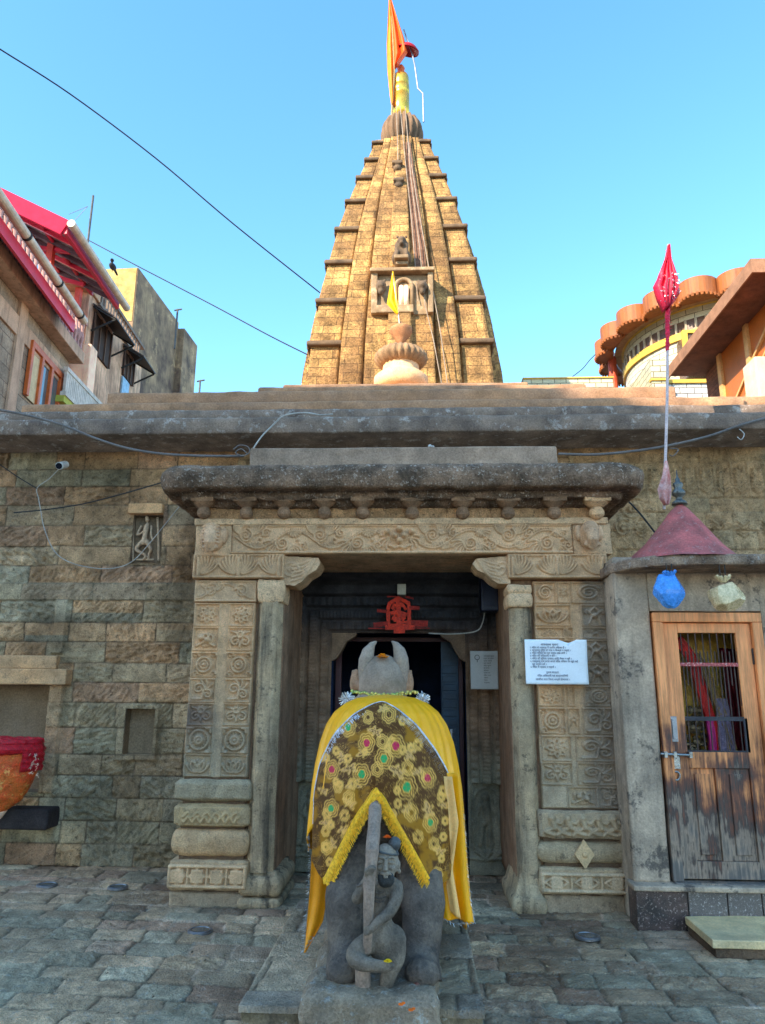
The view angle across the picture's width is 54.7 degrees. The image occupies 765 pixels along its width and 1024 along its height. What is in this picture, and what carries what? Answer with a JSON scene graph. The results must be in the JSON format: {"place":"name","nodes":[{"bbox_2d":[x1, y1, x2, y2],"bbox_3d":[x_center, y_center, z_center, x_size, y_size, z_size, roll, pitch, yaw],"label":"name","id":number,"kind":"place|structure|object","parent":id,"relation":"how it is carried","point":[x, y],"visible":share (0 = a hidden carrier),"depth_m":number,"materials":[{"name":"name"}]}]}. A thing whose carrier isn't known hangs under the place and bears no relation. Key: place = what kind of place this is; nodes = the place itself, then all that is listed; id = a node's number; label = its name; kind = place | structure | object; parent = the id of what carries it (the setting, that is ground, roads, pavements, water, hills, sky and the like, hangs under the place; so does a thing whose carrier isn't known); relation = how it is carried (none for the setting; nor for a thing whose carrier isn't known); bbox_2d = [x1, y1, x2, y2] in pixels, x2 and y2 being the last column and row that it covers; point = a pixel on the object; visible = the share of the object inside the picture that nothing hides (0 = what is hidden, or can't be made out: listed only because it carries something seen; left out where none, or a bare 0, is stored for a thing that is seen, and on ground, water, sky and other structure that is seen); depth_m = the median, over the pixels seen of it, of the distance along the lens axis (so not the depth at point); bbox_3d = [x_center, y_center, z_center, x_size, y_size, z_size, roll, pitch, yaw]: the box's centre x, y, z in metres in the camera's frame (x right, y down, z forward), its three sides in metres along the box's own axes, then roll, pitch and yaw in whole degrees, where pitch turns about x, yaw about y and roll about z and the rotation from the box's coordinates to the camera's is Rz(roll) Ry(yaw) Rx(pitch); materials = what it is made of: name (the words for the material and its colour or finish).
{"place":"outdoors","nodes":[
{"label":"outdoors","id":0,"kind":"place"},
{"bbox_2d":[0,864,764,1023],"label":"paving","id":1,"kind":"structure","parent":0,"point":[63,927],"depth_m":4.58,"materials":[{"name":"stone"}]},
{"bbox_2d":[36,881,57,888],"bbox_3d":[-2.858,3.176,6.299,0.170,0.019,0.170,0,-14,3],"label":"ground light","id":2,"kind":"object","parent":1,"relation":"on","point":[49,884],"visible":1,"depth_m":6.28,"materials":[{"name":"metal"}]},
{"bbox_2d":[107,884,127,890],"bbox_3d":[-2.235,3.168,6.247,0.170,0.019,0.170,0,-14,3],"label":"ground light","id":3,"kind":"object","parent":1,"relation":"on","point":[115,887],"visible":1,"depth_m":6.21,"materials":[{"name":"metal"}]},
{"bbox_2d":[187,926,212,935],"bbox_3d":[-1.261,2.895,5.114,0.170,0.019,0.170,0,-14,3],"label":"ground light","id":4,"kind":"object","parent":1,"relation":"on","point":[201,930],"visible":1,"depth_m":5.09,"materials":[{"name":"metal"}]},
{"bbox_2d":[238,900,484,1023],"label":"pedestal","id":5,"kind":"object","parent":1,"relation":"on","point":[273,994],"visible":0.39,"depth_m":3.98,"materials":[{"name":"stone"}]},
{"bbox_2d":[298,641,444,1023],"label":"bull statue","id":6,"kind":"object","parent":5,"relation":"on","point":[333,993],"visible":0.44,"depth_m":3.83,"materials":[{"name":"stone"}]},
{"bbox_2d":[312,701,451,887],"bbox_3d":[0.002,1.586,4.165,0.841,1.008,0.407,0,-14,3],"label":"brocade cloth","id":7,"kind":"object","parent":6,"relation":"on","point":[386,755],"visible":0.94,"depth_m":4.10,"materials":[{"name":"multicoloured fabric"}]},
{"bbox_2d":[377,653,388,657],"bbox_3d":[0.000,1.008,5.196,0.091,0.030,0.084,0,-14,3],"label":"marigold","id":8,"kind":"object","parent":6,"relation":"on","point":[382,655],"visible":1,"depth_m":5.18,"materials":[{"name":"orange plant"}]},
{"bbox_2d":[339,689,429,704],"bbox_3d":[0.013,1.257,4.971,0.616,0.124,0.106,0,-14,3],"label":"tinsel garland","id":9,"kind":"object","parent":6,"relation":"attached to","point":[346,698],"visible":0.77,"depth_m":4.96,"materials":[{"name":"silver metal"}]},
{"bbox_2d":[300,694,475,952],"bbox_3d":[0.038,1.880,4.606,1.025,1.447,1.161,0,-14,3],"label":"yellow cloth","id":10,"kind":"object","parent":6,"relation":"hanging from","point":[427,719],"visible":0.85,"depth_m":4.33,"materials":[{"name":"yellow fabric"}]},
{"bbox_2d":[346,800,405,987],"bbox_3d":[-0.002,1.952,3.789,0.269,0.982,0.432,-4,-15,16],"label":"attendant statue","id":11,"kind":"object","parent":5,"relation":"on","point":[381,939],"visible":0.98,"depth_m":3.64,"materials":[{"name":"grey stone"}]},
{"bbox_2d":[0,64,764,914],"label":"stone temple","id":12,"kind":"structure","parent":1,"relation":"on","point":[172,694],"depth_m":7.29,"materials":[{"name":"stone"}]},
{"bbox_2d":[0,464,37,488],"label":"cable","id":13,"kind":"object","parent":12,"relation":"attached to","point":[17,476],"visible":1,"depth_m":7.92,"materials":[{"name":"black plastic"}]},
{"bbox_2d":[0,736,45,818],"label":"vermilion idol","id":14,"kind":"object","parent":12,"relation":"attached to","point":[22,759],"visible":1,"depth_m":6.77,"materials":[{"name":"orange paint"}]},
{"bbox_2d":[55,461,68,469],"bbox_3d":[-3.361,-0.486,7.832,0.098,0.170,0.377,2,-14,-8],"label":"wall camera","id":15,"kind":"object","parent":12,"relation":"attached to","point":[61,465],"depth_m":7.67,"materials":[{"name":"white plastic"}]},
{"bbox_2d":[36,470,178,568],"bbox_3d":[-2.816,0.047,7.670,1.771,1.071,0.291,-3,-14,14],"label":"cable","id":16,"kind":"object","parent":15,"relation":"attached to","point":[86,566],"visible":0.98,"depth_m":7.66,"materials":[{"name":"grey plastic"}]},
{"bbox_2d":[13,482,160,512],"bbox_3d":[-3.029,-0.126,7.689,1.780,0.217,0.175,-4,-14,16],"label":"cable","id":17,"kind":"object","parent":12,"relation":"attached to","point":[88,502],"visible":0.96,"depth_m":7.78,"materials":[{"name":"black plastic"}]},
{"bbox_2d":[0,409,243,456],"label":"cable","id":18,"kind":"object","parent":12,"relation":"attached to","point":[101,440],"visible":1,"depth_m":7.34,"materials":[{"name":"grey plastic"}]},
{"bbox_2d":[0,49,319,292],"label":"overhead wire","id":19,"kind":"object","parent":12,"relation":"attached to","point":[160,162],"visible":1,"depth_m":14.53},
{"bbox_2d":[87,239,307,354],"bbox_3d":[-4.743,-5.340,18.008,7.195,4.914,0.275,-6,-15,26],"label":"overhead wire","id":20,"kind":"object","parent":12,"relation":"attached to","point":[200,298],"visible":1,"depth_m":17.86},
{"bbox_2d":[197,379,204,391],"bbox_3d":[-6.579,-4.015,26.570,0.289,1.612,0.061,0,-14,3],"label":"roof pipe","id":21,"kind":"object","parent":12,"relation":"on","point":[199,381],"visible":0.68,"depth_m":26.70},
{"bbox_2d":[233,445,249,456],"bbox_3d":[-1.386,-0.605,7.279,0.170,0.123,0.011,0,-14,3],"label":"wire tangle","id":22,"kind":"object","parent":12,"relation":"on","point":[242,449],"visible":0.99,"depth_m":7.28,"materials":[{"name":"grey plastic"}]},
{"bbox_2d":[253,412,332,447],"bbox_3d":[-0.884,-0.809,7.268,0.792,0.359,0.056,-1,-14,7],"label":"cable","id":23,"kind":"object","parent":12,"relation":"attached to","point":[273,424],"visible":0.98,"depth_m":7.29,"materials":[{"name":"white plastic"}]},
{"bbox_2d":[387,272,399,322],"bbox_3d":[0.201,-3.581,12.788,0.256,1.293,0.102,0,-14,3],"label":"yellow flag","id":24,"kind":"object","parent":12,"relation":"attached to","point":[392,304],"visible":1,"depth_m":12.82,"materials":[{"name":"fabric"}]},
{"bbox_2d":[387,0,406,114],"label":"saffron flag","id":25,"kind":"object","parent":12,"relation":"attached to","point":[396,53],"visible":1,"depth_m":18.61,"materials":[{"name":"orange fabric"}]},
{"bbox_2d":[396,109,397,157],"bbox_3d":[0.347,-8.703,17.107,0.043,2.062,0.502,2,-14,-5],"label":"rope","id":26,"kind":"object","parent":12,"relation":"on","point":[397,134],"visible":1,"depth_m":17.24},
{"bbox_2d":[294,572,505,875],"bbox_3d":[0.162,1.823,7.374,2.411,3.206,0.810,0,-14,3],"label":"doorway","id":27,"kind":"structure","parent":12,"relation":"in","point":[338,606],"depth_m":7.30,"materials":[{"name":"stone"}]},
{"bbox_2d":[397,584,405,596],"bbox_3d":[0.192,0.785,7.335,0.083,0.104,0.280,0,-14,3],"label":"junction box","id":28,"kind":"object","parent":12,"relation":"attached to","point":[401,590],"visible":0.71,"depth_m":7.20,"materials":[{"name":"beige plastic"}]},
{"bbox_2d":[400,106,417,300],"bbox_3d":[0.568,-6.926,16.184,0.040,5.946,1.466,3,-14,-12],"label":"rope","id":29,"kind":"object","parent":12,"relation":"hanging from","point":[409,200],"visible":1,"depth_m":16.04,"materials":[{"name":"fabric"}]},
{"bbox_2d":[399,29,423,122],"bbox_3d":[0.667,-10.936,18.631,0.640,2.957,0.552,4,-14,-12],"label":"red parasol","id":30,"kind":"object","parent":12,"relation":"attached to","point":[412,51],"visible":0.83,"depth_m":18.61,"materials":[{"name":"fabric"}]},
{"bbox_2d":[405,106,441,382],"bbox_3d":[0.741,-6.029,15.813,0.229,7.857,1.756,6,-15,-21],"label":"rope","id":31,"kind":"object","parent":12,"relation":"attached to","point":[419,246],"visible":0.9,"depth_m":15.46,"materials":[{"name":"fabric"}]},
{"bbox_2d":[408,140,447,382],"bbox_3d":[0.843,-5.609,15.657,0.172,6.971,1.686,7,-15,-25],"label":"rope","id":32,"kind":"object","parent":12,"relation":"attached to","point":[428,264],"visible":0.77,"depth_m":15.24,"materials":[{"name":"fabric"}]},
{"bbox_2d":[429,612,484,634],"bbox_3d":[0.719,1.071,7.147,0.549,0.226,0.011,0,-14,3],"label":"cable","id":33,"kind":"object","parent":12,"relation":"attached to","point":[461,633],"visible":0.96,"depth_m":7.12,"materials":[{"name":"grey plastic"}]},
{"bbox_2d":[470,651,498,688],"bbox_3d":[0.964,1.497,7.005,0.261,0.355,0.014,0,-14,3],"label":"paper notice","id":34,"kind":"object","parent":12,"relation":"attached to","point":[484,668],"visible":1,"depth_m":7.01,"materials":[{"name":"grey paper"}]},
{"bbox_2d":[479,578,498,612],"bbox_3d":[1.026,0.748,7.147,0.168,0.431,0.228,0,-14,3],"label":"wall speaker","id":35,"kind":"object","parent":12,"relation":"attached to","point":[488,598],"depth_m":7.02},
{"bbox_2d":[524,639,588,684],"bbox_3d":[1.417,1.221,6.027,0.505,0.358,0.014,0,-14,3],"label":"paper notice","id":36,"kind":"object","parent":12,"relation":"attached to","point":[553,662],"visible":1,"depth_m":6.03,"materials":[{"name":"white paper"}]},
{"bbox_2d":[628,501,654,532],"bbox_3d":[2.348,0.025,6.694,0.061,0.488,0.614,1,-14,-3],"label":"cable","id":37,"kind":"object","parent":12,"relation":"attached to","point":[636,509],"visible":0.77,"depth_m":6.74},
{"bbox_2d":[558,417,764,455],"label":"cable","id":38,"kind":"object","parent":12,"relation":"attached to","point":[659,447],"visible":0.98,"depth_m":7.14,"materials":[{"name":"grey plastic"}]},
{"bbox_2d":[575,931,600,941],"bbox_3d":[1.401,2.900,5.054,0.170,0.019,0.170,0,-14,3],"label":"ground light","id":39,"kind":"object","parent":1,"relation":"on","point":[586,936],"visible":1,"depth_m":5.02,"materials":[{"name":"metal"}]},
{"bbox_2d":[598,470,764,930],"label":"side shrine","id":40,"kind":"object","parent":1,"relation":"on","point":[692,826],"visible":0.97,"depth_m":5.59,"materials":[{"name":"stone"}]},
{"bbox_2d":[653,244,681,509],"bbox_3d":[2.576,-1.284,6.662,0.372,2.582,0.143,0,-14,3],"label":"red flag","id":41,"kind":"object","parent":40,"relation":"on","point":[666,289],"visible":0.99,"depth_m":6.80,"materials":[{"name":"red fabric"}]},
{"bbox_2d":[653,564,684,608],"bbox_3d":[2.134,0.551,5.493,0.221,0.338,0.150,0,-14,3],"label":"plastic bag","id":42,"kind":"object","parent":40,"relation":"hanging from","point":[668,591],"visible":1,"depth_m":5.44,"materials":[{"name":"blue plastic"}]},
{"bbox_2d":[685,705,707,749],"bbox_3d":[2.470,1.791,5.990,0.323,0.440,0.135,0,-14,3],"label":"tinsel heap","id":43,"kind":"object","parent":40,"relation":"on","point":[692,729],"visible":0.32,"depth_m":5.97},
{"bbox_2d":[678,636,718,749],"bbox_3d":[2.526,1.489,5.987,0.285,0.968,0.104,0,-14,3],"label":"red scarf","id":44,"kind":"object","parent":40,"relation":"hanging from","point":[704,699],"visible":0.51,"depth_m":5.98,"materials":[{"name":"red fabric"}]},
{"bbox_2d":[704,721,716,749],"bbox_3d":[2.596,1.819,5.851,0.054,0.338,0.104,0,-14,3],"label":"pink ribbon","id":45,"kind":"object","parent":40,"relation":"hanging from","point":[708,732],"visible":0.61,"depth_m":5.84,"materials":[{"name":"fabric"}]},
{"bbox_2d":[685,640,737,750],"bbox_3d":[2.642,1.520,6.005,0.380,0.951,0.104,0,-14,3],"label":"gold lace scarf","id":46,"kind":"object","parent":40,"relation":"hanging from","point":[708,683],"visible":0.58,"depth_m":6.00,"materials":[{"name":"fabric"}]},
{"bbox_2d":[660,623,764,879],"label":"door","id":47,"kind":"structure","parent":40,"relation":"in","point":[721,793],"depth_m":5.53,"materials":[{"name":"brown wood"}]},
{"bbox_2d":[715,698,734,750],"bbox_3d":[2.745,1.771,5.907,0.142,0.547,0.064,0,-14,3],"label":"striped shawl","id":48,"kind":"object","parent":40,"relation":"hanging from","point":[723,742],"visible":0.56,"depth_m":5.91,"materials":[{"name":"fabric"}]},
{"bbox_2d":[707,565,745,610],"bbox_3d":[2.545,0.557,5.477,0.257,0.352,0.207,0,-14,3],"label":"plastic bag","id":49,"kind":"object","parent":40,"relation":"hanging from","point":[729,596],"visible":1,"depth_m":5.40,"materials":[{"name":"white plastic"}]},
{"bbox_2d":[719,648,745,750],"bbox_3d":[2.913,1.566,6.054,0.223,0.891,0.084,0,-14,3],"label":"maroon cloth","id":50,"kind":"object","parent":40,"relation":"hanging from","point":[736,724],"visible":0.39,"depth_m":6.05,"materials":[{"name":"fabric"}]},
{"bbox_2d":[685,916,764,959],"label":"stone step","id":51,"kind":"object","parent":1,"relation":"on","point":[737,937],"visible":1,"depth_m":4.83,"materials":[{"name":"stone"}]},
{"bbox_2d":[0,0,764,392],"label":"sky","id":52,"kind":"structure","parent":0,"point":[575,141],"materials":[{"name":"blue"}]},
{"bbox_2d":[465,819,467,851],"bbox_3d":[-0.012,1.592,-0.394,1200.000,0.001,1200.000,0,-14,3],"label":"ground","id":53,"kind":"structure","parent":0,"point":[466,829],"depth_m":9.13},
{"bbox_2d":[0,187,129,412],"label":"house","id":54,"kind":"structure","parent":53,"relation":"on","point":[42,326],"depth_m":15.59,"materials":[{"name":"red metal"}]},
{"bbox_2d":[23,340,63,404],"bbox_3d":[-7.324,-2.777,16.013,0.105,1.215,1.723,1,-14,-3],"label":"window","id":55,"kind":"structure","parent":54,"relation":"in","point":[41,386],"depth_m":15.75,"materials":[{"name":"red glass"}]},
{"bbox_2d":[41,270,155,404],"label":"house","id":56,"kind":"structure","parent":53,"relation":"on","point":[115,360],"depth_m":20.32,"materials":[{"name":"paint"}]},
{"bbox_2d":[70,195,93,241],"bbox_3d":[-8.245,-7.814,20.121,0.143,2.182,0.638,-7,-16,28],"label":"antenna mast","id":57,"kind":"object","parent":56,"relation":"on","point":[90,220],"visible":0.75,"depth_m":20.39,"materials":[{"name":"grey metal"}]},
{"bbox_2d":[90,311,112,368],"bbox_3d":[-7.700,-4.689,20.293,0.080,1.052,1.337,1,-14,-1],"label":"window","id":58,"kind":"structure","parent":56,"relation":"in","point":[101,338],"depth_m":20.31,"materials":[{"name":"black metal"}]},
{"bbox_2d":[109,258,117,275],"bbox_3d":[-7.933,-7.195,21.816,0.176,0.387,0.594,0,-14,3],"label":"bird","id":59,"kind":"object","parent":56,"relation":"on","point":[112,265],"visible":1,"depth_m":21.67},
{"bbox_2d":[120,376,129,392],"bbox_3d":[-7.727,-3.706,22.177,0.050,0.544,0.593,1,-14,-1],"label":"window","id":60,"kind":"structure","parent":56,"relation":"in","point":[124,388],"depth_m":22.07,"materials":[{"name":"blue glass"}]},
{"bbox_2d":[121,351,135,386],"bbox_3d":[-7.729,-4.353,22.520,0.080,0.757,0.947,1,-14,-1],"label":"window","id":61,"kind":"structure","parent":56,"relation":"in","point":[128,372],"depth_m":22.47,"materials":[{"name":"black metal"}]},
{"bbox_2d":[106,268,196,392],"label":"house","id":62,"kind":"structure","parent":53,"relation":"on","point":[150,317],"depth_m":27.85,"materials":[{"name":"grey concrete"}]},
{"bbox_2d":[174,308,181,348],"bbox_3d":[-7.599,-6.771,27.300,0.289,1.632,0.061,0,-14,3],"label":"roof pipe","id":63,"kind":"object","parent":62,"relation":"attached to","point":[177,310],"visible":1,"depth_m":27.29,"materials":[{"name":"grey metal"}]},
{"bbox_2d":[521,376,613,387],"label":"tiled parapet","id":64,"kind":"structure","parent":53,"relation":"on","point":[596,382],"depth_m":19.17,"materials":[{"name":"beige tile"}]},
{"bbox_2d":[594,267,743,387],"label":"round building","id":65,"kind":"structure","parent":53,"relation":"on","point":[634,335],"depth_m":19.92,"materials":[{"name":"orange paint"}]},
{"bbox_2d":[677,330,705,378],"bbox_3d":[8.002,-3.892,19.309,0.682,1.220,1.300,0,-14,3],"label":"window","id":66,"kind":"structure","parent":65,"relation":"in","point":[685,334],"depth_m":18.82,"materials":[{"name":"paint"}]},
{"bbox_2d":[631,359,707,397],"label":"wall","id":67,"kind":"structure","parent":53,"relation":"on","point":[652,373],"depth_m":15.53,"materials":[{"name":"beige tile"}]},
{"bbox_2d":[669,258,764,396],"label":"house","id":68,"kind":"structure","parent":53,"relation":"on","point":[722,350],"depth_m":12.77,"materials":[{"name":"orange concrete"}]},
{"bbox_2d":[716,305,764,396],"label":"wall","id":69,"kind":"structure","parent":68,"relation":"in","point":[749,343],"depth_m":13.02,"materials":[{"name":"orange paint"}]}
]}

